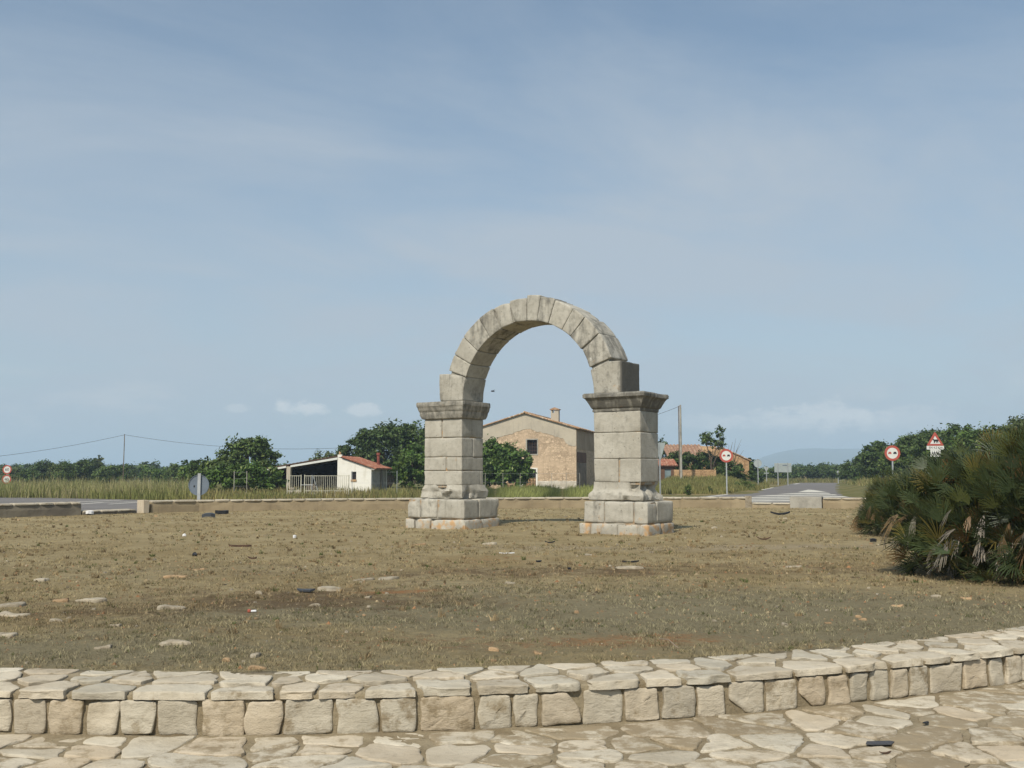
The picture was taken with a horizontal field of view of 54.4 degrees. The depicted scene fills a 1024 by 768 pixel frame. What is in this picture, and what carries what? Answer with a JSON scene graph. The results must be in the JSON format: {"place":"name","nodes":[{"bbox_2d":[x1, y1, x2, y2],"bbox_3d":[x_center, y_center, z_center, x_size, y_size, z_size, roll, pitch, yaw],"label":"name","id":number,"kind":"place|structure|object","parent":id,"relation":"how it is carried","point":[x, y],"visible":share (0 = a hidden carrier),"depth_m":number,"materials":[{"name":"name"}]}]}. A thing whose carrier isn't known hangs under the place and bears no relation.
{"place":"outdoors","nodes":[
{"label":"outdoors","id":0,"kind":"place"},
{"bbox_2d":[184,483,422,499],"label":"yard grass","id":1,"kind":"structure","parent":0,"point":[218,493],"depth_m":62.22,"materials":[{"name":"plant"}]},
{"bbox_2d":[0,483,855,510],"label":"road","id":2,"kind":"structure","parent":0,"point":[94,504],"depth_m":61.53,"materials":[{"name":"asphalt"}]},
{"bbox_2d":[752,490,845,500],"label":"chevron marking","id":3,"kind":"object","parent":2,"relation":"on","point":[795,495],"visible":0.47,"depth_m":70.11,"materials":[{"name":"paint"}]},
{"bbox_2d":[0,478,872,499],"bbox_3d":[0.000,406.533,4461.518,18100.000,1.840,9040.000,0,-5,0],"label":"ground","id":4,"kind":"structure","parent":0,"point":[847,490],"depth_m":85.56,"materials":[{"name":"plant"}]},
{"bbox_2d":[2,465,11,483],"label":"road sign","id":5,"kind":"object","parent":4,"relation":"on","point":[7,469],"visible":0.86,"depth_m":77.69,"materials":[{"name":"metal"}]},
{"bbox_2d":[0,466,24,483],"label":"tree","id":6,"kind":"object","parent":4,"relation":"on","point":[13,472],"visible":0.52,"depth_m":163.64,"materials":[{"name":"green plant"}]},
{"bbox_2d":[15,469,43,483],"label":"tree","id":7,"kind":"object","parent":4,"relation":"on","point":[27,473],"visible":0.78,"depth_m":148.97,"materials":[{"name":"green plant"}]},
{"bbox_2d":[25,458,54,480],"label":"tree","id":8,"kind":"object","parent":4,"relation":"on","point":[36,467],"visible":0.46,"depth_m":156.89,"materials":[{"name":"green plant"}]},
{"bbox_2d":[0,502,80,517],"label":"perimeter wall","id":9,"kind":"structure","parent":4,"relation":"on","point":[13,510],"depth_m":31.42,"materials":[{"name":"stone"}]},
{"bbox_2d":[44,463,62,482],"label":"tree","id":10,"kind":"object","parent":4,"relation":"on","point":[49,471],"visible":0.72,"depth_m":148.71,"materials":[{"name":"green plant"}]},
{"bbox_2d":[50,459,82,481],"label":"tree","id":11,"kind":"object","parent":4,"relation":"on","point":[69,470],"visible":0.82,"depth_m":148.53,"materials":[{"name":"green plant"}]},
{"bbox_2d":[71,458,98,482],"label":"tree","id":12,"kind":"object","parent":4,"relation":"on","point":[87,466],"visible":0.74,"depth_m":150.55,"materials":[{"name":"green plant"}]},
{"bbox_2d":[0,473,189,498],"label":"tall grass","id":13,"kind":"structure","parent":4,"relation":"on","point":[83,483],"depth_m":65.30,"materials":[{"name":"plant"}]},
{"bbox_2d":[93,455,105,482],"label":"tree","id":14,"kind":"object","parent":4,"relation":"on","point":[100,463],"visible":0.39,"depth_m":164.29,"materials":[{"name":"green plant"}]},
{"bbox_2d":[0,482,201,499],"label":"roadside grass","id":15,"kind":"structure","parent":4,"relation":"on","point":[136,494],"depth_m":60.78,"materials":[{"name":"plant"}]},
{"bbox_2d":[90,464,124,483],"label":"tree","id":16,"kind":"object","parent":4,"relation":"on","point":[109,472],"visible":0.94,"depth_m":148.48,"materials":[{"name":"green plant"}]},
{"bbox_2d":[81,509,136,514],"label":"perimeter wall","id":17,"kind":"structure","parent":4,"relation":"on","point":[113,511],"depth_m":33.30,"materials":[{"name":"stone"}]},
{"bbox_2d":[115,463,138,483],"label":"tree","id":18,"kind":"object","parent":4,"relation":"on","point":[133,473],"visible":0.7,"depth_m":163.94,"materials":[{"name":"green plant"}]},
{"bbox_2d":[138,465,149,481],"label":"tree","id":19,"kind":"object","parent":4,"relation":"on","point":[142,473],"visible":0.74,"depth_m":170.81,"materials":[{"name":"green plant"}]},
{"bbox_2d":[146,467,170,483],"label":"tree","id":20,"kind":"object","parent":4,"relation":"on","point":[156,473],"visible":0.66,"depth_m":158.52,"materials":[{"name":"green plant"}]},
{"bbox_2d":[3,434,327,478],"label":"power pole","id":21,"kind":"object","parent":4,"relation":"on","point":[124,449],"visible":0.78,"depth_m":149.52,"materials":[{"name":"grey wood"}]},
{"bbox_2d":[162,462,182,483],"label":"tree","id":22,"kind":"object","parent":4,"relation":"on","point":[172,471],"visible":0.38,"depth_m":148.53,"materials":[{"name":"green plant"}]},
{"bbox_2d":[175,459,200,483],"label":"tree","id":23,"kind":"object","parent":4,"relation":"on","point":[182,472],"visible":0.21,"depth_m":110.90,"materials":[{"name":"green plant"}]},
{"bbox_2d":[184,458,210,481],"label":"tree","id":24,"kind":"object","parent":4,"relation":"on","point":[194,467],"visible":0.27,"depth_m":99.24,"materials":[{"name":"green plant"}]},
{"bbox_2d":[188,473,208,499],"bbox_3d":[-11.423,4.066,36.254,0.750,1.622,0.090,0,-5,0],"label":"road sign","id":25,"kind":"object","parent":4,"relation":"on","point":[198,485],"visible":0.99,"depth_m":36.31,"materials":[{"name":"metal"}]},
{"bbox_2d":[194,433,284,488],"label":"tree","id":26,"kind":"object","parent":4,"relation":"on","point":[242,450],"visible":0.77,"depth_m":91.02,"materials":[{"name":"green plant"}]},
{"bbox_2d":[204,459,288,492],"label":"bush","id":27,"kind":"object","parent":4,"relation":"on","point":[260,475],"visible":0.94,"depth_m":75.34,"materials":[{"name":"green plant"}]},
{"bbox_2d":[267,455,355,491],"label":"open shed","id":28,"kind":"structure","parent":4,"relation":"on","point":[321,469],"depth_m":87.91,"materials":[{"name":"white wood"}]},
{"bbox_2d":[287,475,348,494],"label":"fence","id":29,"kind":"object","parent":4,"relation":"on","point":[325,490],"depth_m":65.59,"materials":[{"name":"metal"}]},
{"bbox_2d":[309,449,334,459],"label":"tree","id":30,"kind":"object","parent":4,"relation":"on","point":[327,454],"visible":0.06,"depth_m":124.72,"materials":[{"name":"green plant"}]},
{"bbox_2d":[337,451,391,491],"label":"white hut","id":31,"kind":"object","parent":4,"relation":"on","point":[370,474],"visible":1,"depth_m":82.58,"materials":[{"name":"paint"}]},
{"bbox_2d":[334,415,424,487],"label":"tree","id":32,"kind":"object","parent":4,"relation":"on","point":[366,443],"visible":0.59,"depth_m":110.62,"materials":[{"name":"green plant"}]},
{"bbox_2d":[391,441,425,490],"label":"tree","id":33,"kind":"object","parent":4,"relation":"on","point":[403,467],"visible":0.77,"depth_m":87.19,"materials":[{"name":"green plant"}]},
{"bbox_2d":[0,458,884,479],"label":"woodland","id":34,"kind":"object","parent":4,"relation":"on","point":[153,464],"depth_m":278.70,"materials":[{"name":"green plant"}]},
{"bbox_2d":[149,497,744,512],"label":"perimeter wall","id":35,"kind":"structure","parent":4,"relation":"on","point":[169,506],"depth_m":37.63,"materials":[{"name":"stone"}]},
{"bbox_2d":[744,496,751,507],"bbox_3d":[9.537,4.907,40.211,0.269,0.769,0.509,-1,-5,8],"label":"end stone","id":36,"kind":"object","parent":35,"relation":"attached to","point":[748,501],"visible":0.46,"depth_m":39.98,"materials":[{"name":"stone"}]},
{"bbox_2d":[482,434,536,486],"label":"tree","id":37,"kind":"object","parent":4,"relation":"on","point":[497,457],"visible":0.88,"depth_m":94.61,"materials":[{"name":"green plant"}]},
{"bbox_2d":[0,626,1023,735],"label":"stone wall","id":38,"kind":"structure","parent":4,"relation":"on","point":[89,702],"depth_m":6.54,"materials":[{"name":"stone"}]},
{"bbox_2d":[483,473,579,486],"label":"wire fence","id":39,"kind":"object","parent":4,"relation":"on","point":[530,473],"visible":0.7,"depth_m":87.64,"materials":[{"name":"metal"}]},
{"bbox_2d":[482,407,595,488],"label":"farmhouse","id":40,"kind":"object","parent":4,"relation":"on","point":[553,444],"visible":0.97,"depth_m":105.55,"materials":[{"name":"stone"}]},
{"bbox_2d":[522,468,537,485],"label":"doorway","id":41,"kind":"structure","parent":40,"relation":"in","point":[535,482],"depth_m":105.39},
{"bbox_2d":[526,439,537,454],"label":"window","id":42,"kind":"structure","parent":40,"relation":"in","point":[532,443],"depth_m":105.88,"materials":[{"name":"glass"}]},
{"bbox_2d":[577,463,586,486],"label":"barn door","id":43,"kind":"structure","parent":40,"relation":"in","point":[581,467],"depth_m":106.92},
{"bbox_2d":[658,442,664,493],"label":"road sign","id":44,"kind":"object","parent":4,"relation":"on","point":[661,446],"visible":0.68,"depth_m":71.70,"materials":[{"name":"metal"}]},
{"bbox_2d":[658,435,668,458],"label":"tree","id":45,"kind":"object","parent":4,"relation":"on","point":[664,453],"visible":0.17,"depth_m":149.76,"materials":[{"name":"green plant"}]},
{"bbox_2d":[658,459,677,478],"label":"outbuilding","id":46,"kind":"structure","parent":4,"relation":"on","point":[668,467],"depth_m":104.64,"materials":[{"name":"orange tile"}]},
{"bbox_2d":[660,405,682,477],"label":"power pole","id":47,"kind":"object","parent":4,"relation":"on","point":[680,444],"visible":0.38,"depth_m":97.81,"materials":[{"name":"concrete"}]},
{"bbox_2d":[683,484,691,494],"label":"weed","id":48,"kind":"object","parent":4,"relation":"on","point":[687,488],"visible":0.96,"depth_m":71.45,"materials":[{"name":"green plant"}]},
{"bbox_2d":[674,470,715,477],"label":"rubble wall","id":49,"kind":"structure","parent":4,"relation":"on","point":[689,473],"depth_m":102.34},
{"bbox_2d":[665,450,735,474],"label":"hedge","id":50,"kind":"object","parent":4,"relation":"on","point":[695,461],"visible":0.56,"depth_m":109.28,"materials":[{"name":"green plant"}]},
{"bbox_2d":[662,444,750,478],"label":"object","id":51,"kind":"object","parent":4,"relation":"on","point":[695,448],"visible":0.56,"depth_m":123.11,"materials":[{"name":"tile"}]},
{"bbox_2d":[698,424,725,469],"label":"tree","id":52,"kind":"object","parent":4,"relation":"on","point":[706,439],"visible":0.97,"depth_m":107.70,"materials":[{"name":"green plant"}]},
{"bbox_2d":[655,473,769,493],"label":"bank grass","id":53,"kind":"structure","parent":4,"relation":"on","point":[677,484],"depth_m":86.12,"materials":[{"name":"plant"}]},
{"bbox_2d":[719,449,732,493],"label":"road sign","id":54,"kind":"object","parent":4,"relation":"on","point":[726,455],"visible":0.99,"depth_m":74.81,"materials":[{"name":"metal"}]},
{"bbox_2d":[714,460,755,480],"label":"bush","id":55,"kind":"object","parent":4,"relation":"on","point":[733,471],"visible":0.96,"depth_m":105.23,"materials":[{"name":"green plant"}]},
{"bbox_2d":[734,478,749,487],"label":"weed","id":56,"kind":"object","parent":4,"relation":"on","point":[745,483],"visible":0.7,"depth_m":87.45,"materials":[{"name":"green plant"}]},
{"bbox_2d":[748,458,763,482],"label":"shrub","id":57,"kind":"object","parent":4,"relation":"on","point":[752,467],"visible":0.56,"depth_m":127.05,"materials":[{"name":"green plant"}]},
{"bbox_2d":[754,459,761,482],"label":"road sign","id":58,"kind":"object","parent":4,"relation":"on","point":[757,463],"visible":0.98,"depth_m":107.65,"materials":[{"name":"metal"}]},
{"bbox_2d":[752,502,789,507],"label":"perimeter wall","id":59,"kind":"structure","parent":4,"relation":"on","point":[768,505],"depth_m":39.80,"materials":[{"name":"stone"}]},
{"bbox_2d":[768,465,792,478],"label":"tree","id":60,"kind":"object","parent":4,"relation":"on","point":[773,474],"visible":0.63,"depth_m":188.46,"materials":[{"name":"green plant"}]},
{"bbox_2d":[774,463,791,484],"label":"road sign","id":61,"kind":"object","parent":4,"relation":"on","point":[782,467],"visible":0.95,"depth_m":135.51,"materials":[{"name":"metal"}]},
{"bbox_2d":[781,465,807,478],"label":"tree","id":62,"kind":"object","parent":4,"relation":"on","point":[795,472],"visible":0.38,"depth_m":198.25,"materials":[{"name":"green plant"}]},
{"bbox_2d":[801,462,828,478],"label":"tree","id":63,"kind":"object","parent":4,"relation":"on","point":[811,471],"visible":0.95,"depth_m":203.43,"materials":[{"name":"green plant"}]},
{"bbox_2d":[823,464,841,479],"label":"tree","id":64,"kind":"object","parent":4,"relation":"on","point":[831,472],"visible":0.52,"depth_m":198.56,"materials":[{"name":"green plant"}]},
{"bbox_2d":[836,467,852,479],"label":"tree","id":65,"kind":"object","parent":4,"relation":"on","point":[842,476],"visible":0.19,"depth_m":163.90,"materials":[{"name":"green plant"}]},
{"bbox_2d":[839,458,860,478],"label":"tree","id":66,"kind":"object","parent":4,"relation":"on","point":[848,469],"visible":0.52,"depth_m":148.90,"materials":[{"name":"green plant"}]},
{"bbox_2d":[823,497,889,508],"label":"perimeter wall","id":67,"kind":"structure","parent":4,"relation":"on","point":[837,503],"depth_m":38.73,"materials":[{"name":"stone"}]},
{"bbox_2d":[853,452,877,479],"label":"tree","id":68,"kind":"object","parent":4,"relation":"on","point":[856,460],"visible":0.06,"depth_m":137.75,"materials":[{"name":"green plant"}]},
{"bbox_2d":[857,439,888,478],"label":"tree","id":69,"kind":"object","parent":4,"relation":"on","point":[868,461],"visible":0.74,"depth_m":121.00,"materials":[{"name":"green plant"}]},
{"bbox_2d":[873,441,909,474],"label":"tree","id":70,"kind":"object","parent":4,"relation":"on","point":[882,465],"visible":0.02,"depth_m":111.84,"materials":[{"name":"green plant"}]},
{"bbox_2d":[885,445,899,470],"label":"road sign","id":71,"kind":"object","parent":4,"relation":"on","point":[892,453],"visible":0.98,"depth_m":67.85,"materials":[{"name":"metal"}]},
{"bbox_2d":[877,430,922,473],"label":"tree","id":72,"kind":"object","parent":4,"relation":"on","point":[903,446],"visible":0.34,"depth_m":104.05,"materials":[{"name":"green plant"}]},
{"bbox_2d":[905,423,942,471],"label":"tree","id":73,"kind":"object","parent":4,"relation":"on","point":[922,439],"visible":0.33,"depth_m":99.39,"materials":[{"name":"green plant"}]},
{"bbox_2d":[927,432,943,458],"bbox_3d":[26.319,5.151,61.838,1.076,4.307,0.129,0,-5,0],"label":"road sign","id":74,"kind":"object","parent":4,"relation":"on","point":[934,444],"visible":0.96,"depth_m":61.91,"materials":[{"name":"metal"}]},
{"bbox_2d":[920,423,974,459],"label":"tree","id":75,"kind":"object","parent":4,"relation":"on","point":[949,432],"visible":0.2,"depth_m":95.50,"materials":[{"name":"green plant"}]},
{"bbox_2d":[944,423,982,459],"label":"tree","id":76,"kind":"object","parent":4,"relation":"on","point":[960,435],"visible":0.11,"depth_m":91.96,"materials":[{"name":"green plant"}]},
{"bbox_2d":[961,421,1006,454],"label":"tree","id":77,"kind":"object","parent":4,"relation":"on","point":[970,440],"visible":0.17,"depth_m":87.68,"materials":[{"name":"green plant"}]},
{"bbox_2d":[983,414,1023,439],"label":"tree","id":78,"kind":"object","parent":4,"relation":"on","point":[1020,421],"visible":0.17,"depth_m":83.72,"materials":[{"name":"green plant"}]},
{"bbox_2d":[0,507,1023,672],"bbox_3d":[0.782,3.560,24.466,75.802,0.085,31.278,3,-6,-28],"label":"dirt ground","id":79,"kind":"structure","parent":0,"point":[141,540],"depth_m":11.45,"materials":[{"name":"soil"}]},
{"bbox_2d":[0,632,17,636],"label":"stone","id":80,"kind":"object","parent":79,"relation":"on","point":[8,634],"visible":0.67,"depth_m":8.11,"materials":[{"name":"stone"}]},
{"bbox_2d":[0,601,25,607],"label":"stone","id":81,"kind":"object","parent":79,"relation":"on","point":[16,604],"visible":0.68,"depth_m":10.10,"materials":[{"name":"stone"}]},
{"bbox_2d":[0,611,30,616],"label":"stone","id":82,"kind":"object","parent":79,"relation":"on","point":[11,614],"visible":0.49,"depth_m":9.38,"materials":[{"name":"stone"}]},
{"bbox_2d":[53,598,68,601],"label":"stone","id":83,"kind":"object","parent":79,"relation":"on","point":[62,600],"visible":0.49,"depth_m":10.41,"materials":[{"name":"beige stone"}]},
{"bbox_2d":[75,597,106,602],"bbox_3d":[-4.448,2.301,10.532,0.308,0.078,0.174,-1,-5,15],"label":"stone","id":84,"kind":"object","parent":79,"relation":"on","point":[99,599],"visible":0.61,"depth_m":10.48,"materials":[{"name":"stone"}]},
{"bbox_2d":[94,644,112,648],"bbox_3d":[-3.105,2.008,7.559,0.126,0.054,0.084,1,-5,-14],"label":"stone","id":85,"kind":"object","parent":79,"relation":"on","point":[105,646],"visible":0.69,"depth_m":7.53,"materials":[{"name":"stone"}]},
{"bbox_2d":[137,500,148,512],"bbox_3d":[-12.753,4.386,34.409,0.423,0.753,0.225,-4,-7,39],"label":"end stone","id":86,"kind":"object","parent":79,"relation":"on","point":[142,506],"visible":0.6,"depth_m":34.31,"materials":[{"name":"stone"}]},
{"bbox_2d":[157,604,186,609],"bbox_3d":[-3.318,2.201,9.732,0.268,0.090,0.159,1,-5,-6],"label":"stone","id":87,"kind":"object","parent":79,"relation":"on","point":[164,606],"visible":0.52,"depth_m":9.69,"materials":[{"name":"stone"}]},
{"bbox_2d":[159,639,190,645],"bbox_3d":[-2.615,2.025,7.735,0.248,0.071,0.124,1,-5,-10],"label":"stone","id":88,"kind":"object","parent":79,"relation":"on","point":[171,641],"visible":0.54,"depth_m":7.70,"materials":[{"name":"stone"}]},
{"bbox_2d":[163,575,187,577],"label":"stone","id":89,"kind":"object","parent":79,"relation":"on","point":[169,576],"visible":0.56,"depth_m":12.98,"materials":[{"name":"beige stone"}]},
{"bbox_2d":[202,513,214,516],"bbox_3d":[-9.482,4.103,31.166,0.404,0.155,0.291,0,-5,0],"label":"plastic scrap","id":90,"kind":"object","parent":79,"relation":"on","point":[208,515],"visible":1,"depth_m":31.04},
{"bbox_2d":[215,510,228,513],"bbox_3d":[-9.764,4.311,33.502,0.434,0.131,0.169,1,-5,-6],"label":"plastic scrap","id":91,"kind":"object","parent":79,"relation":"on","point":[221,511],"visible":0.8,"depth_m":33.43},
{"bbox_2d":[248,665,266,669],"bbox_3d":[-1.776,1.988,6.936,0.130,0.059,0.077,2,-5,-19],"label":"stone","id":92,"kind":"object","parent":79,"relation":"on","point":[253,667],"visible":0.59,"depth_m":6.91,"materials":[{"name":"beige stone"}]},
{"bbox_2d":[317,586,342,590],"bbox_3d":[-2.100,2.395,11.546,0.318,0.086,0.237,-1,-5,12],"label":"stone","id":93,"kind":"object","parent":79,"relation":"on","point":[330,588],"visible":0.45,"depth_m":11.51,"materials":[{"name":"stone"}]},
{"bbox_2d":[378,576,398,579],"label":"stone","id":94,"kind":"object","parent":79,"relation":"on","point":[390,577],"visible":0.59,"depth_m":12.61,"materials":[{"name":"stone"}]},
{"bbox_2d":[3,513,985,666],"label":"pebbles","id":95,"kind":"object","parent":79,"relation":"on","point":[369,606],"visible":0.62,"depth_m":13.67,"materials":[{"name":"stone"}]},
{"bbox_2d":[0,560,1022,669],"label":"soil clods","id":96,"kind":"object","parent":79,"relation":"on","point":[515,609],"visible":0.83,"depth_m":11.03,"materials":[{"name":"soil"}]},
{"bbox_2d":[0,517,1023,658],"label":"dry tufts","id":97,"kind":"object","parent":79,"relation":"on","point":[704,585],"visible":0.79,"depth_m":15.17,"materials":[{"name":"brown plant"}]},
{"bbox_2d":[406,295,673,535],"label":"stone arch","id":98,"kind":"structure","parent":79,"relation":"on","point":[624,494],"depth_m":24.02,"materials":[{"name":"stone"}]},
{"bbox_2d":[616,566,643,568],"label":"stone","id":99,"kind":"object","parent":79,"relation":"on","point":[629,567],"visible":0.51,"depth_m":14.12,"materials":[{"name":"stone"}]},
{"bbox_2d":[790,496,822,507],"bbox_3d":[11.685,4.843,39.490,1.230,0.770,0.510,-2,-6,24],"label":"concrete block","id":100,"kind":"object","parent":79,"relation":"on","point":[806,501],"depth_m":39.29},
{"bbox_2d":[848,467,1018,534],"bbox_3d":[9.346,2.886,22.075,3.770,2.154,3.268,0,-5,0],"label":"fan palm","id":101,"kind":"object","parent":79,"relation":"on","point":[862,517],"visible":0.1,"depth_m":22.12,"materials":[{"name":"green plant"}]},
{"bbox_2d":[867,422,1023,584],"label":"fan palm","id":102,"kind":"object","parent":79,"relation":"on","point":[965,512],"visible":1,"depth_m":12.60,"materials":[{"name":"green plant"}]},
{"bbox_2d":[0,680,1023,767],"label":"pavement","id":103,"kind":"structure","parent":0,"point":[981,727],"depth_m":6.00,"materials":[{"name":"stone"}]},
{"bbox_2d":[866,741,893,744],"bbox_3d":[2.222,2.167,6.009,0.191,0.008,0.074,0,-5,-3],"label":"plastic scrap","id":104,"kind":"object","parent":103,"relation":"on","point":[879,742],"visible":1,"depth_m":6.01,"materials":[{"name":"plastic"}]},
{"bbox_2d":[0,0,1023,466],"label":"sky","id":105,"kind":"structure","parent":0,"point":[800,223],"materials":[{"name":"blue"}]},
{"bbox_2d":[484,483,593,497],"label":"meadow grass","id":106,"kind":"structure","parent":0,"point":[513,491],"depth_m":67.27,"materials":[{"name":"plant"}]},
{"bbox_2d":[764,476,837,483],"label":"grass","id":107,"kind":"structure","parent":0,"point":[800,480],"depth_m":183.13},
{"bbox_2d":[750,448,861,467],"bbox_3d":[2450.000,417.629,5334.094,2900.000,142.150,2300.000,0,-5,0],"label":"hills","id":108,"kind":"structure","parent":0,"point":[816,456],"depth_m":4765.27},
{"bbox_2d":[842,475,888,486],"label":"verge grass","id":109,"kind":"structure","parent":0,"point":[862,482],"depth_m":110.34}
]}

